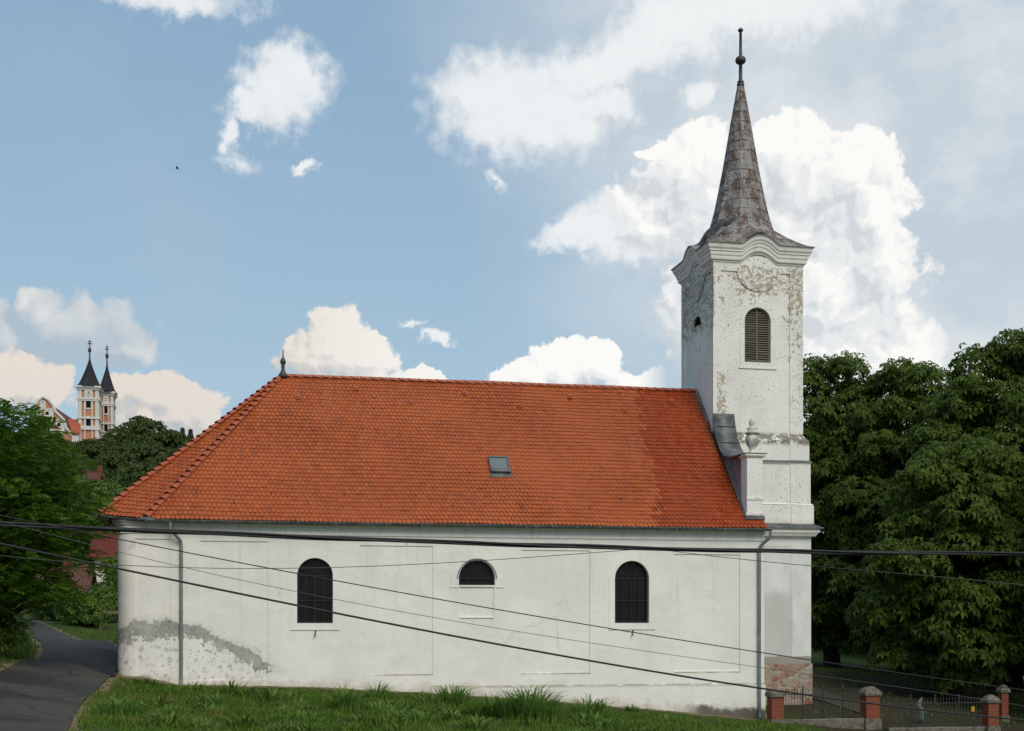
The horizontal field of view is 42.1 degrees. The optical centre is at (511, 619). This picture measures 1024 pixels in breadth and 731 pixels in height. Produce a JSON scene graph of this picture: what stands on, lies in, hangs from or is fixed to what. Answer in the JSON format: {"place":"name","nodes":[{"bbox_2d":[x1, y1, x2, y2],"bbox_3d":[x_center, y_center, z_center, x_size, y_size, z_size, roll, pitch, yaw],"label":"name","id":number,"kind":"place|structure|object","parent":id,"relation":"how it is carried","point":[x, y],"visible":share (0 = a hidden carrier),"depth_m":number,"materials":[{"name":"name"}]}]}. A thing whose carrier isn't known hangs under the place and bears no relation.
{"place":"outdoors","nodes":[
{"label":"outdoors","id":0,"kind":"place"},
{"bbox_2d":[0,619,117,730],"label":"road","id":1,"kind":"structure","parent":0,"point":[44,692],"depth_m":41.47,"materials":[{"name":"asphalt"}]},
{"bbox_2d":[0,550,624,568],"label":"power cable","id":2,"kind":"object","parent":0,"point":[315,567],"visible":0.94,"depth_m":26.16,"materials":[{"name":"metal"}]},
{"bbox_2d":[0,533,1023,730],"bbox_3d":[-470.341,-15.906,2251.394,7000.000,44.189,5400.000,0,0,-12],"label":"ground","id":3,"kind":"structure","parent":0,"point":[859,659],"depth_m":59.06,"materials":[{"name":"plant"}]},
{"bbox_2d":[0,603,32,656],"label":"shrub","id":4,"kind":"object","parent":3,"relation":"on","point":[10,631],"visible":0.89,"depth_m":44.07,"materials":[{"name":"green plant"}]},
{"bbox_2d":[0,446,36,568],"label":"locust tree","id":5,"kind":"object","parent":3,"relation":"on","point":[18,474],"visible":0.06,"depth_m":47.27,"materials":[{"name":"green plant"}]},
{"bbox_2d":[7,612,35,641],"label":"shrub","id":6,"kind":"object","parent":3,"relation":"on","point":[28,634],"visible":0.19,"depth_m":53.30,"materials":[{"name":"green plant"}]},
{"bbox_2d":[22,586,78,621],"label":"shrub","id":7,"kind":"object","parent":3,"relation":"on","point":[41,613],"visible":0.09,"depth_m":79.73,"materials":[{"name":"green plant"}]},
{"bbox_2d":[17,531,89,574],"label":"garden tree","id":8,"kind":"object","parent":3,"relation":"on","point":[68,552],"visible":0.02,"depth_m":113.94,"materials":[{"name":"green plant"}]},
{"bbox_2d":[0,398,119,659],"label":"locust tree","id":9,"kind":"object","parent":3,"relation":"on","point":[43,506],"visible":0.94,"depth_m":42.91,"materials":[{"name":"green plant"}]},
{"bbox_2d":[36,553,96,594],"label":"house","id":10,"kind":"structure","parent":3,"relation":"on","point":[86,580],"depth_m":93.54,"materials":[{"name":"brown tile"}]},
{"bbox_2d":[33,340,117,443],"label":"abbey church","id":11,"kind":"structure","parent":3,"relation":"on","point":[96,409],"depth_m":330.51,"materials":[{"name":"paint"}]},
{"bbox_2d":[60,512,105,561],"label":"garden tree","id":12,"kind":"object","parent":3,"relation":"on","point":[85,558],"visible":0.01,"depth_m":116.77,"materials":[{"name":"green plant"}]},
{"bbox_2d":[51,591,117,627],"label":"shrub","id":13,"kind":"object","parent":3,"relation":"on","point":[93,616],"visible":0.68,"depth_m":74.24,"materials":[{"name":"green plant"}]},
{"bbox_2d":[60,474,113,504],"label":"garden tree","id":14,"kind":"object","parent":3,"relation":"on","point":[106,492],"visible":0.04,"depth_m":148.52,"materials":[{"name":"green plant"}]},
{"bbox_2d":[65,442,110,465],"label":"hill tree","id":15,"kind":"object","parent":3,"relation":"on","point":[89,450],"visible":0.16,"depth_m":245.56,"materials":[{"name":"green plant"}]},
{"bbox_2d":[83,465,102,482],"bbox_3d":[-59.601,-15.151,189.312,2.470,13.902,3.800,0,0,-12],"label":"house","id":16,"kind":"structure","parent":3,"relation":"on","point":[93,475],"depth_m":188.81,"materials":[{"name":"brown tile"}]},
{"bbox_2d":[83,437,112,448],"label":"hill tree","id":17,"kind":"object","parent":3,"relation":"on","point":[100,443],"visible":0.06,"depth_m":264.27,"materials":[{"name":"green plant"}]},
{"bbox_2d":[70,468,126,490],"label":"hill tree","id":18,"kind":"object","parent":3,"relation":"on","point":[121,484],"depth_m":195.19,"materials":[{"name":"green plant"}]},
{"bbox_2d":[81,465,117,475],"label":"hill tree","id":19,"kind":"object","parent":3,"relation":"on","point":[106,470],"visible":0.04,"depth_m":216.72,"materials":[{"name":"green plant"}]},
{"bbox_2d":[85,552,117,620],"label":"shrub","id":20,"kind":"object","parent":3,"relation":"on","point":[113,578],"visible":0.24,"depth_m":84.27,"materials":[{"name":"green plant"}]},
{"bbox_2d":[86,584,117,621],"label":"shrub","id":21,"kind":"object","parent":3,"relation":"on","point":[109,592],"visible":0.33,"depth_m":82.01,"materials":[{"name":"green plant"}]},
{"bbox_2d":[84,447,120,461],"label":"hill tree","id":22,"kind":"object","parent":3,"relation":"on","point":[111,450],"visible":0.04,"depth_m":247.74,"materials":[{"name":"green plant"}]},
{"bbox_2d":[88,531,117,582],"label":"house","id":23,"kind":"structure","parent":3,"relation":"on","point":[111,544],"depth_m":102.81,"materials":[{"name":"red tile"}]},
{"bbox_2d":[99,609,117,629],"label":"rail fence","id":24,"kind":"object","parent":3,"relation":"on","point":[110,612],"visible":0.29,"depth_m":73.82,"materials":[{"name":"brown wood"}]},
{"bbox_2d":[99,478,123,492],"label":"garden tree","id":25,"kind":"object","parent":3,"relation":"on","point":[111,486],"visible":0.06,"depth_m":177.88,"materials":[{"name":"green plant"}]},
{"bbox_2d":[95,693,128,705],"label":"grass tuft","id":26,"kind":"object","parent":3,"relation":"on","point":[113,699],"visible":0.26,"depth_m":37.20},
{"bbox_2d":[83,695,145,717],"bbox_3d":[-10.488,2.324,35.634,1.839,0.699,1.555,0,0,-33],"label":"grass tuft","id":27,"kind":"object","parent":3,"relation":"on","point":[114,708],"visible":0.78,"depth_m":35.44,"materials":[{"name":"plant"}]},
{"bbox_2d":[91,452,141,475],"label":"hill tree","id":28,"kind":"object","parent":3,"relation":"on","point":[127,462],"visible":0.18,"depth_m":218.08,"materials":[{"name":"green plant"}]},
{"bbox_2d":[109,468,127,483],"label":"hill tree","id":29,"kind":"object","parent":3,"relation":"on","point":[118,476],"visible":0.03,"depth_m":203.49,"materials":[{"name":"green plant"}]},
{"bbox_2d":[104,440,134,452],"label":"hill tree","id":30,"kind":"object","parent":3,"relation":"on","point":[120,447],"visible":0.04,"depth_m":260.84,"materials":[{"name":"green plant"}]},
{"bbox_2d":[101,426,142,445],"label":"hill tree","id":31,"kind":"object","parent":3,"relation":"on","point":[111,436],"visible":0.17,"depth_m":286.17,"materials":[{"name":"green plant"}]},
{"bbox_2d":[115,471,147,487],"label":"hill tree","id":32,"kind":"object","parent":3,"relation":"on","point":[128,479],"visible":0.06,"depth_m":197.90,"materials":[{"name":"green plant"}]},
{"bbox_2d":[126,676,158,686],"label":"grass tuft","id":33,"kind":"object","parent":3,"relation":"on","point":[143,681],"visible":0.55,"depth_m":44.60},
{"bbox_2d":[117,415,167,443],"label":"hill tree","id":34,"kind":"object","parent":3,"relation":"on","point":[143,426],"visible":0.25,"depth_m":291.81,"materials":[{"name":"green plant"}]},
{"bbox_2d":[128,697,156,710],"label":"grass tuft","id":35,"kind":"object","parent":3,"relation":"on","point":[144,703],"visible":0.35,"depth_m":37.16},
{"bbox_2d":[130,436,167,466],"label":"hill tree","id":36,"kind":"object","parent":3,"relation":"on","point":[146,447],"visible":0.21,"depth_m":240.91,"materials":[{"name":"green plant"}]},
{"bbox_2d":[135,458,163,472],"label":"hill tree","id":37,"kind":"object","parent":3,"relation":"on","point":[145,466],"visible":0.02,"depth_m":205.21,"materials":[{"name":"green plant"}]},
{"bbox_2d":[139,696,174,706],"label":"grass tuft","id":38,"kind":"object","parent":3,"relation":"on","point":[161,701],"visible":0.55,"depth_m":39.31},
{"bbox_2d":[152,447,179,457],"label":"hill tree","id":39,"kind":"object","parent":3,"relation":"on","point":[169,451],"visible":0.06,"depth_m":247.30,"materials":[{"name":"green plant"}]},
{"bbox_2d":[135,707,200,726],"bbox_3d":[-8.884,2.555,34.105,1.762,0.587,1.865,0,0,2],"label":"grass tuft","id":40,"kind":"object","parent":3,"relation":"on","point":[172,717],"visible":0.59,"depth_m":33.90,"materials":[{"name":"plant"}]},
{"bbox_2d":[149,429,189,448],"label":"hill tree","id":41,"kind":"object","parent":3,"relation":"on","point":[171,438],"visible":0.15,"depth_m":261.89,"materials":[{"name":"green plant"}]},
{"bbox_2d":[160,719,219,730],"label":"grass tuft","id":42,"kind":"object","parent":3,"relation":"on","point":[200,725],"visible":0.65,"depth_m":33.22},
{"bbox_2d":[177,681,206,692],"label":"grass tuft","id":43,"kind":"object","parent":3,"relation":"on","point":[196,687],"visible":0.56,"depth_m":44.84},
{"bbox_2d":[182,712,223,730],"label":"grass tuft","id":44,"kind":"object","parent":3,"relation":"on","point":[207,723],"visible":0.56,"depth_m":33.92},
{"bbox_2d":[194,699,218,710],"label":"grass tuft","id":45,"kind":"object","parent":3,"relation":"on","point":[202,704],"visible":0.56,"depth_m":39.84,"materials":[{"name":"green plant"}]},
{"bbox_2d":[198,702,227,713],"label":"grass tuft","id":46,"kind":"object","parent":3,"relation":"on","point":[213,706],"visible":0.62,"depth_m":38.90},
{"bbox_2d":[198,690,232,707],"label":"grass tuft","id":47,"kind":"object","parent":3,"relation":"on","point":[216,701],"visible":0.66,"depth_m":40.89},
{"bbox_2d":[208,683,240,695],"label":"grass tuft","id":48,"kind":"object","parent":3,"relation":"on","point":[226,689],"visible":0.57,"depth_m":44.49,"materials":[{"name":"green plant"}]},
{"bbox_2d":[218,680,247,696],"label":"grass tuft","id":49,"kind":"object","parent":3,"relation":"on","point":[233,685],"visible":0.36,"depth_m":44.98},
{"bbox_2d":[215,711,271,729],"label":"grass tuft","id":50,"kind":"object","parent":3,"relation":"on","point":[244,720],"visible":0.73,"depth_m":35.16,"materials":[{"name":"green plant"}]},
{"bbox_2d":[238,687,263,699],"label":"grass tuft","id":51,"kind":"object","parent":3,"relation":"on","point":[253,694],"visible":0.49,"depth_m":43.77,"materials":[{"name":"green plant"}]},
{"bbox_2d":[244,688,291,702],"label":"grass tuft","id":52,"kind":"object","parent":3,"relation":"on","point":[273,698],"visible":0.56,"depth_m":42.55,"materials":[{"name":"plant"}]},
{"bbox_2d":[256,719,293,730],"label":"grass tuft","id":53,"kind":"object","parent":3,"relation":"on","point":[275,728],"visible":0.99,"depth_m":34.20,"materials":[{"name":"green plant"}]},
{"bbox_2d":[274,703,300,714],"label":"grass tuft","id":54,"kind":"object","parent":3,"relation":"on","point":[286,709],"visible":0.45,"depth_m":40.00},
{"bbox_2d":[277,686,307,696],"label":"grass tuft","id":55,"kind":"object","parent":3,"relation":"on","point":[294,692],"visible":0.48,"depth_m":45.27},
{"bbox_2d":[276,709,328,723],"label":"grass tuft","id":56,"kind":"object","parent":3,"relation":"on","point":[299,716],"visible":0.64,"depth_m":37.50,"materials":[{"name":"plant"}]},
{"bbox_2d":[284,721,327,730],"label":"grass tuft","id":57,"kind":"object","parent":3,"relation":"on","point":[310,728],"visible":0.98,"depth_m":34.61,"materials":[{"name":"green plant"}]},
{"bbox_2d":[321,685,367,710],"bbox_3d":[-5.267,2.472,42.285,1.999,0.929,1.920,0,0,-12],"label":"grass tuft","id":58,"kind":"object","parent":3,"relation":"on","point":[347,700],"visible":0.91,"depth_m":42.11,"materials":[{"name":"plant"}]},
{"bbox_2d":[345,712,372,723],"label":"grass tuft","id":59,"kind":"object","parent":3,"relation":"on","point":[356,717],"visible":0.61,"depth_m":38.91,"materials":[{"name":"green plant"}]},
{"bbox_2d":[368,699,389,711],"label":"grass tuft","id":60,"kind":"object","parent":3,"relation":"on","point":[375,707],"visible":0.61,"depth_m":42.52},
{"bbox_2d":[363,682,398,699],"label":"grass tuft","id":61,"kind":"object","parent":3,"relation":"on","point":[379,693],"visible":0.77,"depth_m":46.42,"materials":[{"name":"plant"}]},
{"bbox_2d":[360,711,417,727],"bbox_3d":[-3.395,2.860,37.071,1.636,0.678,1.732,0,0,-39],"label":"grass tuft","id":62,"kind":"object","parent":3,"relation":"on","point":[382,721],"visible":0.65,"depth_m":37.06,"materials":[{"name":"plant"}]},
{"bbox_2d":[380,720,421,730],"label":"grass tuft","id":63,"kind":"object","parent":3,"relation":"on","point":[399,728],"visible":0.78,"depth_m":35.51,"materials":[{"name":"green plant"}]},
{"bbox_2d":[379,705,425,718],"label":"grass tuft","id":64,"kind":"object","parent":3,"relation":"on","point":[405,711],"visible":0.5,"depth_m":40.42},
{"bbox_2d":[401,701,428,710],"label":"grass tuft","id":65,"kind":"object","parent":3,"relation":"on","point":[410,706],"visible":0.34,"depth_m":42.77,"materials":[{"name":"green plant"}]},
{"bbox_2d":[399,708,443,722],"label":"grass tuft","id":66,"kind":"object","parent":3,"relation":"on","point":[419,713],"visible":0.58,"depth_m":39.67,"materials":[{"name":"plant"}]},
{"bbox_2d":[410,692,440,702],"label":"grass tuft","id":67,"kind":"object","parent":3,"relation":"on","point":[420,699],"visible":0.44,"depth_m":45.77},
{"bbox_2d":[423,705,454,714],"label":"grass tuft","id":68,"kind":"object","parent":3,"relation":"on","point":[433,710],"visible":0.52,"depth_m":42.40,"materials":[{"name":"green plant"}]},
{"bbox_2d":[423,679,476,706],"bbox_3d":[-2.108,2.555,45.581,2.369,1.037,2.169,0,0,-12],"label":"grass tuft","id":69,"kind":"object","parent":3,"relation":"on","point":[453,695],"visible":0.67,"depth_m":45.33,"materials":[{"name":"plant"}]},
{"bbox_2d":[435,706,471,721],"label":"grass tuft","id":70,"kind":"object","parent":3,"relation":"on","point":[448,715],"visible":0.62,"depth_m":40.80,"materials":[{"name":"green plant"}]},
{"bbox_2d":[440,704,473,715],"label":"grass tuft","id":71,"kind":"object","parent":3,"relation":"on","point":[463,711],"visible":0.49,"depth_m":43.01,"materials":[{"name":"green plant"}]},
{"bbox_2d":[93,27,824,719],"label":"church","id":72,"kind":"structure","parent":3,"relation":"on","point":[711,451],"depth_m":52.21,"materials":[{"name":"paint"}]},
{"bbox_2d":[290,558,339,636],"bbox_3d":[-7.350,-0.846,49.610,1.840,2.947,0.391,0,0,-12],"label":"window","id":73,"kind":"structure","parent":72,"relation":"in","point":[305,584],"depth_m":49.77,"materials":[{"name":"black glass"}]},
{"bbox_2d":[450,558,503,617],"bbox_3d":[-1.358,-1.216,50.903,2.060,2.282,0.309,0,0,-12],"label":"window","id":74,"kind":"structure","parent":72,"relation":"in","point":[476,572],"depth_m":51.01,"materials":[{"name":"white paint"}]},
{"bbox_2d":[609,561,655,635],"bbox_3d":[4.685,-0.849,52.124,1.910,2.952,0.391,0,0,-12],"label":"window","id":75,"kind":"structure","parent":72,"relation":"in","point":[631,579],"depth_m":52.30,"materials":[{"name":"black glass"}]},
{"bbox_2d":[447,712,500,730],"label":"grass tuft","id":76,"kind":"object","parent":3,"relation":"on","point":[482,722],"visible":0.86,"depth_m":38.16,"materials":[{"name":"green plant"}]},
{"bbox_2d":[469,706,492,717],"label":"grass tuft","id":77,"kind":"object","parent":3,"relation":"on","point":[482,712],"visible":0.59,"depth_m":42.26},
{"bbox_2d":[460,692,510,717],"bbox_3d":[-0.645,2.770,42.731,2.499,0.936,2.010,0,0,-12],"label":"grass tuft","id":78,"kind":"object","parent":3,"relation":"on","point":[494,708],"visible":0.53,"depth_m":42.49,"materials":[{"name":"plant"}]},
{"bbox_2d":[515,718,537,727],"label":"grass tuft","id":79,"kind":"object","parent":3,"relation":"on","point":[529,722],"visible":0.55,"depth_m":40.32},
{"bbox_2d":[489,683,572,724],"bbox_3d":[0.484,2.639,42.045,3.458,1.463,3.215,0,0,-12],"label":"grass tuft","id":80,"kind":"object","parent":3,"relation":"on","point":[537,707],"visible":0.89,"depth_m":41.60,"materials":[{"name":"plant"}]},
{"bbox_2d":[563,707,606,727],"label":"grass tuft","id":81,"kind":"object","parent":3,"relation":"on","point":[585,718],"visible":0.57,"depth_m":41.20,"materials":[{"name":"plant"}]},
{"bbox_2d":[563,692,612,718],"bbox_3d":[2.654,2.966,44.974,2.326,1.027,2.195,0,0,24],"label":"grass tuft","id":82,"kind":"object","parent":3,"relation":"on","point":[596,707],"visible":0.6,"depth_m":44.77,"materials":[{"name":"plant"}]},
{"bbox_2d":[567,709,620,720],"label":"grass tuft","id":83,"kind":"object","parent":3,"relation":"on","point":[590,712],"visible":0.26,"depth_m":43.51,"materials":[{"name":"green plant"}]},
{"bbox_2d":[579,713,629,730],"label":"grass tuft","id":84,"kind":"object","parent":3,"relation":"on","point":[598,723],"visible":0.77,"depth_m":40.48,"materials":[{"name":"plant"}]},
{"bbox_2d":[601,712,634,730],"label":"grass tuft","id":85,"kind":"object","parent":3,"relation":"on","point":[626,727],"visible":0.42,"depth_m":41.63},
{"bbox_2d":[624,705,639,711],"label":"grass tuft","id":86,"kind":"object","parent":3,"relation":"on","point":[632,708],"visible":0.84,"depth_m":50.11,"materials":[{"name":"green plant"}]},
{"bbox_2d":[654,713,687,723],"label":"grass tuft","id":87,"kind":"object","parent":3,"relation":"on","point":[671,719],"visible":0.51,"depth_m":46.03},
{"bbox_2d":[765,690,785,723],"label":"gate pillar","id":88,"kind":"structure","parent":3,"relation":"on","point":[775,705],"depth_m":51.60,"materials":[{"name":"brick"}]},
{"bbox_2d":[786,718,863,728],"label":"plinth wall","id":89,"kind":"structure","parent":3,"relation":"on","point":[852,723],"depth_m":52.17,"materials":[{"name":"concrete"}]},
{"bbox_2d":[784,685,862,718],"bbox_3d":[12.211,3.223,52.240,3.366,1.296,0.110,0,0,-12],"label":"iron railing","id":90,"kind":"object","parent":89,"relation":"on","point":[822,708],"visible":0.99,"depth_m":52.20,"materials":[{"name":"metal"}]},
{"bbox_2d":[803,350,902,667],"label":"chestnut tree","id":91,"kind":"object","parent":3,"relation":"on","point":[823,401],"visible":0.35,"depth_m":79.46,"materials":[{"name":"green plant"}]},
{"bbox_2d":[815,419,907,653],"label":"chestnut tree","id":92,"kind":"object","parent":3,"relation":"on","point":[863,652],"depth_m":99.02,"materials":[{"name":"green plant"}]},
{"bbox_2d":[858,686,881,729],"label":"gate pillar","id":93,"kind":"structure","parent":3,"relation":"on","point":[870,713],"depth_m":52.42,"materials":[{"name":"brick"}]},
{"bbox_2d":[811,356,951,673],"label":"chestnut tree","id":94,"kind":"object","parent":3,"relation":"on","point":[906,402],"visible":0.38,"depth_m":76.43,"materials":[{"name":"green plant"}]},
{"bbox_2d":[916,697,926,723],"bbox_3d":[16.470,3.854,53.472,0.364,1.500,0.277,0,0,31],"label":"standpipe","id":95,"kind":"object","parent":3,"relation":"on","point":[920,712],"visible":0.55,"depth_m":53.42,"materials":[{"name":"metal"}]},
{"bbox_2d":[845,433,1023,701],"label":"chestnut tree","id":96,"kind":"object","parent":3,"relation":"on","point":[938,634],"visible":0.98,"depth_m":60.43,"materials":[{"name":"green plant"}]},
{"bbox_2d":[885,726,984,730],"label":"plinth wall","id":97,"kind":"structure","parent":3,"relation":"on","point":[956,728],"depth_m":52.31,"materials":[{"name":"concrete"}]},
{"bbox_2d":[887,694,982,726],"bbox_3d":[16.688,3.580,52.460,4.137,1.280,0.110,0,0,-12],"label":"iron railing","id":98,"kind":"object","parent":97,"relation":"on","point":[911,703],"visible":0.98,"depth_m":52.40,"materials":[{"name":"metal"}]},
{"bbox_2d":[884,327,1023,688],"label":"chestnut tree","id":99,"kind":"object","parent":3,"relation":"on","point":[971,396],"visible":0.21,"depth_m":69.22,"materials":[{"name":"green plant"}]},
{"bbox_2d":[980,695,1000,730],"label":"gate pillar","id":100,"kind":"structure","parent":3,"relation":"on","point":[990,708],"depth_m":52.62,"materials":[{"name":"brick"}]},
{"bbox_2d":[996,684,1010,721],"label":"gate pillar","id":101,"kind":"structure","parent":3,"relation":"on","point":[1003,697],"depth_m":57.03,"materials":[{"name":"brick"}]},
{"bbox_2d":[1012,573,1023,600],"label":"chestnut tree","id":102,"kind":"object","parent":3,"relation":"on","point":[1019,591],"visible":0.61,"depth_m":58.86,"materials":[{"name":"green plant"}]},
{"bbox_2d":[0,521,1023,555],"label":"power cable","id":103,"kind":"object","parent":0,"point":[449,542],"visible":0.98,"depth_m":26.48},
{"bbox_2d":[0,543,1023,720],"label":"power cable","id":104,"kind":"object","parent":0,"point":[185,582],"visible":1,"depth_m":24.42,"materials":[{"name":"rubber"}]},
{"bbox_2d":[0,515,1023,689],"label":"power cable","id":105,"kind":"object","parent":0,"point":[498,609],"visible":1,"depth_m":25.45,"materials":[{"name":"rubber"}]},
{"bbox_2d":[1,521,1022,705],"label":"power cable","id":106,"kind":"object","parent":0,"point":[494,627],"visible":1,"depth_m":25.95,"materials":[{"name":"metal"}]},
{"bbox_2d":[0,0,1023,532],"label":"sky","id":107,"kind":"structure","parent":0,"point":[486,190],"materials":[{"name":"blue"}]},
{"bbox_2d":[813,687,859,712],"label":"path","id":108,"kind":"structure","parent":0,"point":[845,703],"depth_m":57.91,"materials":[{"name":"concrete"}]},
{"bbox_2d":[673,551,1021,584],"bbox_3d":[10.118,-0.841,29.084,14.397,1.259,0.016,0,0,-12],"label":"power cable","id":109,"kind":"object","parent":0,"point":[844,568],"visible":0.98,"depth_m":28.44,"materials":[{"name":"metal"}]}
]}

